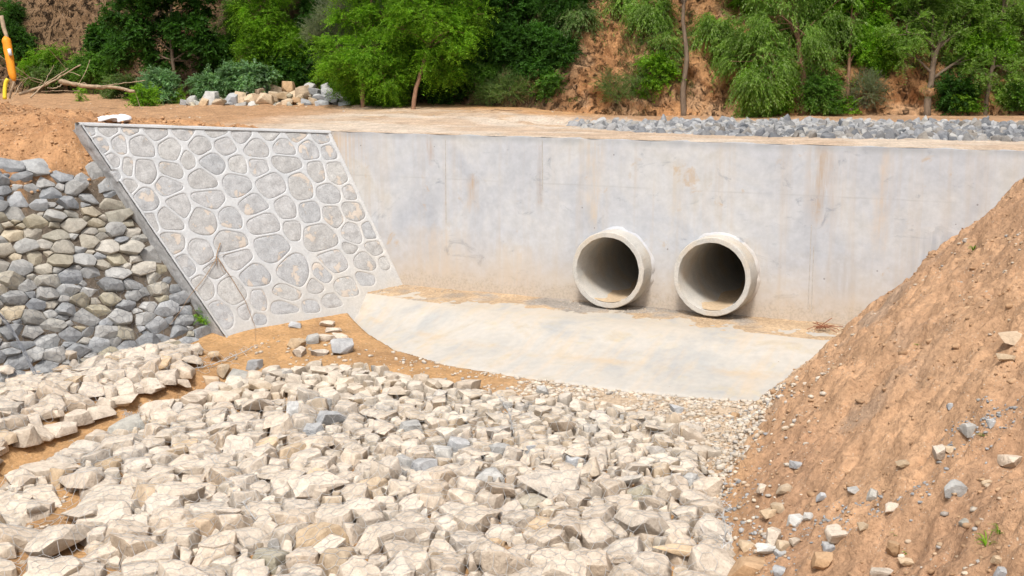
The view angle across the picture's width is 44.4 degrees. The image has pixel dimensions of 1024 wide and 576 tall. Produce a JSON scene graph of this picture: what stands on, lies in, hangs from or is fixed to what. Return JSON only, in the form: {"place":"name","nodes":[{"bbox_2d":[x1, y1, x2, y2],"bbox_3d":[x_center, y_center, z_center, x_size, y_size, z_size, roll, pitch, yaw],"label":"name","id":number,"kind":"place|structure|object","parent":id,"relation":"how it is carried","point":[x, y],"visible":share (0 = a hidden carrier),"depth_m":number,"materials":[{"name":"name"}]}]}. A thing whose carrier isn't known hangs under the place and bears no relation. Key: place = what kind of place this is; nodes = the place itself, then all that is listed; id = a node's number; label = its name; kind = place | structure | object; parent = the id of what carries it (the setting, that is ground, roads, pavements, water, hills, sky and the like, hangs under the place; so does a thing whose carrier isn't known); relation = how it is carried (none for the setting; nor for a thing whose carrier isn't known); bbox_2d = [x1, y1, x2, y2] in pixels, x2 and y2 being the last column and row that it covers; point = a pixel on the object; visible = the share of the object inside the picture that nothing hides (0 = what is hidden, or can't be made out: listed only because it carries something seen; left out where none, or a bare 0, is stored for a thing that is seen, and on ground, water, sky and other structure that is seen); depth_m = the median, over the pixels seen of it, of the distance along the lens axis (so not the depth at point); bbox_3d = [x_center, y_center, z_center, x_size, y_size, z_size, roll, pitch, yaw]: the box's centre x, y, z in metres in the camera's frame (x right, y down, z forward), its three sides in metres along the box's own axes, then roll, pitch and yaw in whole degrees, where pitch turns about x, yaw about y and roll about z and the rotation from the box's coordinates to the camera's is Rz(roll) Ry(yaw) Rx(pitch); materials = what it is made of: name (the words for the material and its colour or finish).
{"place":"outdoors","nodes":[
{"label":"outdoors","id":0,"kind":"place"},
{"bbox_2d":[0,102,1023,575],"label":"earth ground","id":1,"kind":"structure","parent":0,"point":[918,316],"depth_m":11.98,"materials":[{"name":"soil"}]},
{"bbox_2d":[19,460,78,483],"bbox_3d":[-4.980,2.008,13.441,0.559,0.229,0.422,5,11,26],"label":"rock","id":2,"kind":"object","parent":1,"relation":"on","point":[40,468],"visible":0.42,"depth_m":13.40,"materials":[{"name":"stone"}]},
{"bbox_2d":[0,157,211,382],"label":"gabion bank facing","id":3,"kind":"object","parent":1,"relation":"on","point":[47,351],"visible":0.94,"depth_m":17.48,"materials":[{"name":"stone"}]},
{"bbox_2d":[97,114,131,122],"bbox_3d":[-6.083,-2.586,19.116,0.525,0.135,0.371,-1,10,-6],"label":"sack","id":4,"kind":"object","parent":1,"relation":"on","point":[119,118],"visible":0.98,"depth_m":19.01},
{"bbox_2d":[0,101,252,193],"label":"bank clods","id":5,"kind":"object","parent":1,"relation":"on","point":[65,118],"visible":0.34,"depth_m":18.91,"materials":[{"name":"brown soil"}]},
{"bbox_2d":[0,339,261,463],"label":"gabion ledge","id":6,"kind":"object","parent":1,"relation":"on","point":[30,401],"visible":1,"depth_m":16.17,"materials":[{"name":"stone"}]},
{"bbox_2d":[73,122,402,337],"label":"wing wall","id":7,"kind":"structure","parent":1,"relation":"on","point":[283,217],"depth_m":19.25,"materials":[{"name":"grey stone"}]},
{"bbox_2d":[330,338,353,353],"bbox_3d":[-2.421,0.851,17.774,0.324,0.290,0.309,-5,11,-24],"label":"rock","id":8,"kind":"object","parent":1,"relation":"on","point":[342,345],"visible":0.91,"depth_m":17.67,"materials":[{"name":"grey stone"}]},
{"bbox_2d":[0,360,735,575],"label":"rock pile","id":9,"kind":"object","parent":1,"relation":"on","point":[219,487],"visible":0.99,"depth_m":12.59,"materials":[{"name":"stone"}]},
{"bbox_2d":[5,313,875,575],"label":"stone chips","id":10,"kind":"object","parent":1,"relation":"on","point":[761,532],"visible":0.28,"depth_m":14.03,"materials":[{"name":"gravel"}]},
{"bbox_2d":[453,379,480,389],"bbox_3d":[-0.602,1.294,15.876,0.312,0.268,0.331,5,11,26],"label":"rock","id":11,"kind":"object","parent":1,"relation":"on","point":[468,384],"visible":0.54,"depth_m":15.78,"materials":[{"name":"stone"}]},
{"bbox_2d":[370,372,785,501],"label":"gravel","id":12,"kind":"structure","parent":1,"relation":"on","point":[580,394],"depth_m":14.89,"materials":[{"name":"beige gravel"}]},
{"bbox_2d":[354,292,835,401],"bbox_3d":[1.261,0.924,17.561,9.600,0.815,3.231,5,11,26],"label":"concrete apron","id":13,"kind":"object","parent":1,"relation":"on","point":[625,352],"visible":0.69,"depth_m":17.17,"materials":[{"name":"grey concrete"}]},
{"bbox_2d":[331,131,1023,324],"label":"headwall","id":14,"kind":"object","parent":1,"relation":"on","point":[843,235],"visible":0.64,"depth_m":18.36,"materials":[{"name":"concrete"}]},
{"bbox_2d":[572,229,651,307],"bbox_3d":[3.543,-1.005,22.765,1.154,1.154,9.500,5,11,26],"label":"drain pipe","id":15,"kind":"object","parent":14,"relation":"attached to","point":[613,268],"visible":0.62,"depth_m":19.09,"materials":[{"name":"concrete"}]},
{"bbox_2d":[674,234,757,315],"bbox_3d":[4.974,-0.898,22.055,1.154,1.154,9.500,5,11,26],"label":"drain pipe","id":16,"kind":"object","parent":14,"relation":"attached to","point":[716,275],"visible":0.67,"depth_m":18.49,"materials":[{"name":"concrete"}]},
{"bbox_2d":[727,556,766,575],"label":"stone","id":17,"kind":"object","parent":1,"relation":"on","point":[747,565],"visible":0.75,"depth_m":10.54,"materials":[{"name":"beige stone"}]},
{"bbox_2d":[706,382,797,575],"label":"gravel","id":18,"kind":"structure","parent":1,"relation":"on","point":[729,508],"depth_m":11.99,"materials":[{"name":"beige gravel"}]},
{"bbox_2d":[766,527,780,545],"bbox_3d":[2.243,2.132,10.755,0.127,0.170,0.197,2,10,9],"label":"stone","id":19,"kind":"object","parent":1,"relation":"on","point":[773,534],"visible":0.89,"depth_m":10.69,"materials":[{"name":"stone"}]},
{"bbox_2d":[811,551,833,569],"bbox_3d":[2.434,2.130,9.828,0.189,0.117,0.196,5,11,26],"label":"stone","id":20,"kind":"object","parent":1,"relation":"on","point":[821,560],"visible":0.99,"depth_m":9.77,"materials":[{"name":"beige stone"}]},
{"bbox_2d":[824,523,847,543],"bbox_3d":[2.608,1.975,10.042,0.184,0.107,0.254,-1,10,-3],"label":"stone","id":21,"kind":"object","parent":1,"relation":"on","point":[835,534],"visible":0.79,"depth_m":9.97,"materials":[{"name":"stone"}]},
{"bbox_2d":[702,216,1023,575],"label":"pebbles","id":22,"kind":"object","parent":1,"relation":"on","point":[945,513],"visible":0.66,"depth_m":11.57,"materials":[{"name":"grey stone"}]},
{"bbox_2d":[711,189,1023,574],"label":"soil clods","id":23,"kind":"object","parent":1,"relation":"on","point":[920,494],"visible":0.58,"depth_m":11.70,"materials":[{"name":"brown soil"}]},
{"bbox_2d":[724,178,1023,575],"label":"earth lumps","id":24,"kind":"object","parent":1,"relation":"on","point":[966,525],"visible":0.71,"depth_m":11.29,"materials":[{"name":"soil"}]},
{"bbox_2d":[886,540,899,556],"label":"stone","id":25,"kind":"object","parent":1,"relation":"on","point":[892,548],"visible":1,"depth_m":9.32,"materials":[{"name":"beige stone"}]},
{"bbox_2d":[766,396,1023,573],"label":"gravel streak","id":26,"kind":"object","parent":1,"relation":"on","point":[937,462],"visible":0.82,"depth_m":9.86,"materials":[{"name":"beige gravel"}]},
{"bbox_2d":[944,479,967,497],"bbox_3d":[3.308,1.496,9.309,0.196,0.116,0.192,5,11,26],"label":"stone","id":27,"kind":"object","parent":1,"relation":"on","point":[959,488],"visible":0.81,"depth_m":9.26,"materials":[{"name":"grey stone"}]},
{"bbox_2d":[997,454,1022,467],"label":"stone","id":28,"kind":"object","parent":1,"relation":"on","point":[1007,461],"visible":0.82,"depth_m":9.24,"materials":[{"name":"stone"}]},
{"bbox_2d":[998,331,1021,344],"bbox_3d":[4.246,0.427,10.610,0.250,0.131,0.169,5,11,26],"label":"stone","id":29,"kind":"object","parent":1,"relation":"on","point":[1011,337],"visible":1,"depth_m":10.56,"materials":[{"name":"beige stone"}]},
{"bbox_2d":[0,0,1023,115],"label":"hillside","id":30,"kind":"structure","parent":0,"point":[50,22],"depth_m":24.40,"materials":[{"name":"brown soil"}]},
{"bbox_2d":[0,0,29,36],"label":"shrub","id":31,"kind":"object","parent":30,"relation":"on","point":[12,9],"visible":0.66,"depth_m":33.41,"materials":[{"name":"green plant"}]},
{"bbox_2d":[0,18,39,66],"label":"shrub","id":32,"kind":"object","parent":30,"relation":"on","point":[21,48],"visible":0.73,"depth_m":33.20,"materials":[{"name":"green plant"}]},
{"bbox_2d":[15,45,52,88],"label":"shrub","id":33,"kind":"object","parent":30,"relation":"on","point":[31,59],"visible":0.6,"depth_m":32.92,"materials":[{"name":"green plant"}]},
{"bbox_2d":[24,56,74,93],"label":"shrub","id":34,"kind":"object","parent":30,"relation":"on","point":[38,73],"visible":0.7,"depth_m":32.52,"materials":[{"name":"green plant"}]},
{"bbox_2d":[34,42,79,73],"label":"shrub","id":35,"kind":"object","parent":30,"relation":"on","point":[47,58],"visible":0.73,"depth_m":32.73,"materials":[{"name":"green plant"}]},
{"bbox_2d":[63,47,117,92],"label":"shrub","id":36,"kind":"object","parent":30,"relation":"on","point":[95,63],"visible":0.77,"depth_m":31.83,"materials":[{"name":"green plant"}]},
{"bbox_2d":[80,16,116,60],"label":"shrub","id":37,"kind":"object","parent":30,"relation":"on","point":[93,37],"visible":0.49,"depth_m":31.96,"materials":[{"name":"green plant"}]},
{"bbox_2d":[97,26,142,68],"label":"shrub","id":38,"kind":"object","parent":30,"relation":"on","point":[110,35],"visible":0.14,"depth_m":31.53,"materials":[{"name":"green plant"}]},
{"bbox_2d":[206,32,241,62],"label":"shrub","id":39,"kind":"object","parent":30,"relation":"on","point":[229,41],"visible":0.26,"depth_m":29.97,"materials":[{"name":"green plant"}]},
{"bbox_2d":[216,0,258,42],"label":"shrub","id":40,"kind":"object","parent":30,"relation":"on","point":[226,16],"visible":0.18,"depth_m":30.04,"materials":[{"name":"green plant"}]},
{"bbox_2d":[242,31,303,86],"bbox_3d":[-5.394,-5.190,28.770,1.783,1.481,1.341,5,11,26],"label":"shrub","id":41,"kind":"object","parent":30,"relation":"on","point":[274,56],"visible":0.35,"depth_m":28.38,"materials":[{"name":"green plant"}]},
{"bbox_2d":[294,0,330,23],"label":"shrub","id":42,"kind":"object","parent":30,"relation":"on","point":[303,5],"visible":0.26,"depth_m":28.93,"materials":[{"name":"green plant"}]},
{"bbox_2d":[290,3,341,58],"bbox_3d":[-4.397,-5.809,28.721,1.726,1.441,1.303,5,11,26],"label":"shrub","id":43,"kind":"object","parent":30,"relation":"on","point":[305,15],"visible":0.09,"depth_m":28.52,"materials":[{"name":"green plant"}]},
{"bbox_2d":[416,57,472,104],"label":"shrub","id":44,"kind":"object","parent":30,"relation":"on","point":[447,96],"visible":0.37,"depth_m":25.87,"materials":[{"name":"green plant"}]},
{"bbox_2d":[452,56,504,97],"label":"shrub","id":45,"kind":"object","parent":30,"relation":"on","point":[478,70],"visible":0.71,"depth_m":25.35,"materials":[{"name":"green plant"}]},
{"bbox_2d":[467,67,515,105],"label":"shrub","id":46,"kind":"object","parent":30,"relation":"on","point":[483,97],"visible":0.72,"depth_m":25.20,"materials":[{"name":"green plant"}]},
{"bbox_2d":[469,15,519,71],"bbox_3d":[-0.303,-4.918,25.446,1.195,1.244,1.150,-2,10,-12],"label":"shrub","id":47,"kind":"object","parent":30,"relation":"on","point":[497,48],"visible":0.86,"depth_m":25.21,"materials":[{"name":"green plant"}]},
{"bbox_2d":[469,0,539,26],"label":"shrub","id":48,"kind":"object","parent":30,"relation":"on","point":[516,16],"visible":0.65,"depth_m":25.92,"materials":[{"name":"green plant"}]},
{"bbox_2d":[498,49,557,94],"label":"shrub","id":49,"kind":"object","parent":30,"relation":"on","point":[533,69],"visible":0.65,"depth_m":24.83,"materials":[{"name":"green plant"}]},
{"bbox_2d":[504,18,559,73],"bbox_3d":[0.480,-4.814,25.076,1.134,1.168,1.298,-6,12,-30],"label":"shrub","id":50,"kind":"object","parent":30,"relation":"on","point":[528,36],"visible":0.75,"depth_m":24.92,"materials":[{"name":"green plant"}]},
{"bbox_2d":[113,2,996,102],"bbox_3d":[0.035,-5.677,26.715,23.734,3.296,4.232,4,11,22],"label":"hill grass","id":51,"kind":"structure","parent":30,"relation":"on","point":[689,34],"depth_m":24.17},
{"bbox_2d":[531,30,586,72],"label":"shrub","id":52,"kind":"object","parent":30,"relation":"on","point":[561,50],"visible":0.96,"depth_m":24.63,"materials":[{"name":"green plant"}]},
{"bbox_2d":[531,0,601,28],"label":"shrub","id":53,"kind":"object","parent":30,"relation":"on","point":[553,6],"visible":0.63,"depth_m":25.04,"materials":[{"name":"green plant"}]},
{"bbox_2d":[545,0,607,53],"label":"shrub","id":54,"kind":"object","parent":30,"relation":"on","point":[573,22],"visible":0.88,"depth_m":24.77,"materials":[{"name":"green plant"}]},
{"bbox_2d":[584,63,625,104],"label":"shrub","id":55,"kind":"object","parent":30,"relation":"on","point":[605,77],"visible":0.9,"depth_m":24.13,"materials":[{"name":"green plant"}]},
{"bbox_2d":[589,74,642,104],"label":"shrub","id":56,"kind":"object","parent":30,"relation":"on","point":[613,97],"visible":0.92,"depth_m":24.05,"materials":[{"name":"green plant"}]},
{"bbox_2d":[599,0,638,36],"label":"shrub","id":57,"kind":"object","parent":30,"relation":"on","point":[618,3],"visible":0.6,"depth_m":24.80,"materials":[{"name":"green plant"}]},
{"bbox_2d":[609,60,657,97],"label":"shrub","id":58,"kind":"object","parent":30,"relation":"on","point":[633,82],"visible":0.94,"depth_m":24.02,"materials":[{"name":"green plant"}]},
{"bbox_2d":[616,0,681,46],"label":"shrub","id":59,"kind":"object","parent":30,"relation":"on","point":[648,13],"visible":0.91,"depth_m":24.30,"materials":[{"name":"green plant"}]},
{"bbox_2d":[632,47,686,102],"bbox_3d":[2.794,-4.085,24.023,1.039,1.084,0.874,0,10,-1],"label":"shrub","id":60,"kind":"object","parent":30,"relation":"on","point":[659,61],"visible":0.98,"depth_m":23.91,"materials":[{"name":"green plant"}]},
{"bbox_2d":[643,23,683,79],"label":"shrub","id":61,"kind":"object","parent":30,"relation":"on","point":[662,38],"visible":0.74,"depth_m":23.93,"materials":[{"name":"green plant"}]},
{"bbox_2d":[676,0,688,115],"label":"slender tree","id":62,"kind":"object","parent":30,"relation":"on","point":[683,105],"visible":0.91,"depth_m":23.83,"materials":[{"name":"brown plant"}]},
{"bbox_2d":[688,9,738,65],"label":"shrub","id":63,"kind":"object","parent":30,"relation":"on","point":[719,28],"visible":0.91,"depth_m":23.84,"materials":[{"name":"green plant"}]},
{"bbox_2d":[702,35,751,87],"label":"shrub","id":64,"kind":"object","parent":30,"relation":"on","point":[715,59],"visible":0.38,"depth_m":23.83,"materials":[{"name":"green plant"}]},
{"bbox_2d":[727,0,777,20],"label":"shrub","id":65,"kind":"object","parent":30,"relation":"on","point":[738,2],"visible":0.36,"depth_m":24.39,"materials":[{"name":"green plant"}]},
{"bbox_2d":[734,29,797,116],"bbox_3d":[4.682,-3.873,23.281,1.310,1.963,1.180,-1,10,-3],"label":"bush","id":66,"kind":"object","parent":30,"relation":"on","point":[776,76],"visible":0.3,"depth_m":23.25,"materials":[{"name":"green plant"}]},
{"bbox_2d":[709,0,870,118],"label":"willow tree","id":67,"kind":"object","parent":30,"relation":"on","point":[816,40],"visible":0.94,"depth_m":23.27,"materials":[{"name":"green plant"}]},
{"bbox_2d":[797,0,876,37],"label":"shrub","id":68,"kind":"object","parent":30,"relation":"on","point":[836,6],"visible":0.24,"depth_m":23.80,"materials":[{"name":"green plant"}]},
{"bbox_2d":[823,0,904,110],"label":"leafy tree","id":69,"kind":"object","parent":30,"relation":"on","point":[873,21],"visible":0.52,"depth_m":23.62,"materials":[{"name":"green plant"}]},
{"bbox_2d":[839,65,894,108],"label":"shrub","id":70,"kind":"object","parent":30,"relation":"on","point":[868,86],"visible":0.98,"depth_m":23.40,"materials":[{"name":"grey plant"}]},
{"bbox_2d":[853,28,916,81],"bbox_3d":[6.989,-4.299,23.820,1.168,1.290,1.146,-1,10,-5],"label":"shrub","id":71,"kind":"object","parent":30,"relation":"on","point":[881,63],"visible":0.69,"depth_m":23.61,"materials":[{"name":"green plant"}]},
{"bbox_2d":[873,0,924,29],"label":"shrub","id":72,"kind":"object","parent":30,"relation":"on","point":[895,1],"visible":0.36,"depth_m":23.98,"materials":[{"name":"green plant"}]},
{"bbox_2d":[905,0,981,38],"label":"shrub","id":73,"kind":"object","parent":30,"relation":"on","point":[959,17],"visible":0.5,"depth_m":23.50,"materials":[{"name":"green plant"}]},
{"bbox_2d":[864,0,1023,115],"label":"forked tree","id":74,"kind":"object","parent":30,"relation":"on","point":[978,11],"visible":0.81,"depth_m":23.34,"materials":[{"name":"green plant"}]},
{"bbox_2d":[931,69,988,115],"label":"shrub","id":75,"kind":"object","parent":30,"relation":"on","point":[946,91],"visible":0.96,"depth_m":23.32,"materials":[{"name":"green plant"}]},
{"bbox_2d":[945,11,1023,71],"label":"shrub","id":76,"kind":"object","parent":30,"relation":"on","point":[1005,36],"visible":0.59,"depth_m":23.38,"materials":[{"name":"green plant"}]},
{"bbox_2d":[947,0,1023,115],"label":"leaning tree","id":77,"kind":"object","parent":30,"relation":"on","point":[982,79],"visible":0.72,"depth_m":23.28,"materials":[{"name":"green plant"}]},
{"bbox_2d":[0,92,1023,150],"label":"dirt road","id":78,"kind":"structure","parent":0,"point":[445,119],"depth_m":22.70,"materials":[{"name":"soil"}]},
{"bbox_2d":[0,15,16,98],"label":"excavator arm","id":79,"kind":"object","parent":78,"relation":"on","point":[8,52],"visible":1,"depth_m":24.95,"materials":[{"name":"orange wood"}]},
{"bbox_2d":[58,60,139,105],"bbox_3d":[-8.547,-4.226,25.990,1.583,1.014,0.678,-4,11,-23],"label":"fallen branch","id":80,"kind":"object","parent":78,"relation":"on","point":[68,83],"visible":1,"depth_m":26.06,"materials":[{"name":"brown wood"}]},
{"bbox_2d":[91,67,137,98],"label":"shrub","id":81,"kind":"object","parent":78,"relation":"on","point":[110,93],"visible":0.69,"depth_m":29.93,"materials":[{"name":"green plant"}]},
{"bbox_2d":[122,81,161,106],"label":"shrub","id":82,"kind":"object","parent":78,"relation":"on","point":[147,97],"visible":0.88,"depth_m":27.13,"materials":[{"name":"green plant"}]},
{"bbox_2d":[135,64,185,104],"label":"shrub","id":83,"kind":"object","parent":78,"relation":"on","point":[166,81],"visible":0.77,"depth_m":27.89,"materials":[{"name":"green plant"}]},
{"bbox_2d":[94,0,230,97],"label":"maple like tree","id":84,"kind":"object","parent":78,"relation":"on","point":[195,19],"visible":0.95,"depth_m":28.53,"materials":[{"name":"green plant"}]},
{"bbox_2d":[180,63,228,99],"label":"shrub","id":85,"kind":"object","parent":78,"relation":"on","point":[198,88],"visible":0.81,"depth_m":27.61,"materials":[{"name":"green plant"}]},
{"bbox_2d":[216,58,251,96],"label":"shrub","id":86,"kind":"object","parent":78,"relation":"on","point":[232,74],"visible":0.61,"depth_m":27.58,"materials":[{"name":"green plant"}]},
{"bbox_2d":[218,0,314,84],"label":"bright locust","id":87,"kind":"object","parent":78,"relation":"on","point":[265,27],"visible":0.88,"depth_m":28.28,"materials":[{"name":"green plant"}]},
{"bbox_2d":[188,93,344,105],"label":"rocks","id":88,"kind":"object","parent":78,"relation":"on","point":[196,102],"visible":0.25,"depth_m":26.93,"materials":[{"name":"beige stone"}]},
{"bbox_2d":[234,58,282,93],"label":"shrub","id":89,"kind":"object","parent":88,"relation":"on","point":[253,77],"visible":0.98,"depth_m":27.23,"materials":[{"name":"green plant"}]},
{"bbox_2d":[267,45,319,87],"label":"shrub","id":90,"kind":"object","parent":78,"relation":"on","point":[289,73],"visible":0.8,"depth_m":28.26,"materials":[{"name":"green plant"}]},
{"bbox_2d":[295,0,382,69],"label":"tamarisk","id":91,"kind":"object","parent":78,"relation":"on","point":[312,28],"visible":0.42,"depth_m":26.81,"materials":[{"name":"green plant"}]},
{"bbox_2d":[304,0,427,107],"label":"fern leaved tree","id":92,"kind":"object","parent":78,"relation":"on","point":[355,73],"visible":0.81,"depth_m":25.21,"materials":[{"name":"green plant"}]},
{"bbox_2d":[358,68,415,106],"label":"shrub","id":93,"kind":"object","parent":78,"relation":"on","point":[409,89],"visible":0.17,"depth_m":25.88,"materials":[{"name":"green plant"}]},
{"bbox_2d":[364,0,501,108],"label":"locust tree","id":94,"kind":"object","parent":78,"relation":"on","point":[416,17],"visible":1,"depth_m":24.68,"materials":[{"name":"green plant"}]},
{"bbox_2d":[477,66,540,104],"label":"shrub","id":95,"kind":"object","parent":78,"relation":"on","point":[509,81],"visible":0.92,"depth_m":24.91,"materials":[{"name":"green plant"}]},
{"bbox_2d":[528,62,568,104],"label":"shrub","id":96,"kind":"object","parent":78,"relation":"on","point":[553,80],"visible":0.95,"depth_m":24.57,"materials":[{"name":"green plant"}]},
{"bbox_2d":[749,76,801,114],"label":"shrub","id":97,"kind":"object","parent":78,"relation":"on","point":[785,107],"visible":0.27,"depth_m":23.54,"materials":[{"name":"green plant"}]},
{"bbox_2d":[566,114,1023,141],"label":"roadside riprap","id":98,"kind":"object","parent":78,"relation":"on","point":[927,128],"visible":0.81,"depth_m":19.82,"materials":[{"name":"grey stone"}]},
{"bbox_2d":[792,66,849,113],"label":"shrub","id":99,"kind":"object","parent":78,"relation":"on","point":[823,87],"visible":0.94,"depth_m":23.38,"materials":[{"name":"green plant"}]},
{"bbox_2d":[832,91,862,114],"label":"shrub","id":100,"kind":"object","parent":78,"relation":"on","point":[851,107],"visible":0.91,"depth_m":23.54,"materials":[{"name":"green plant"}]},
{"bbox_2d":[951,90,988,112],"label":"shrub","id":101,"kind":"object","parent":78,"relation":"on","point":[974,107],"visible":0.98,"depth_m":23.29,"materials":[{"name":"green plant"}]},
{"bbox_2d":[991,67,1023,111],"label":"shrub","id":102,"kind":"object","parent":78,"relation":"on","point":[1014,97],"visible":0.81,"depth_m":23.29,"materials":[{"name":"green plant"}]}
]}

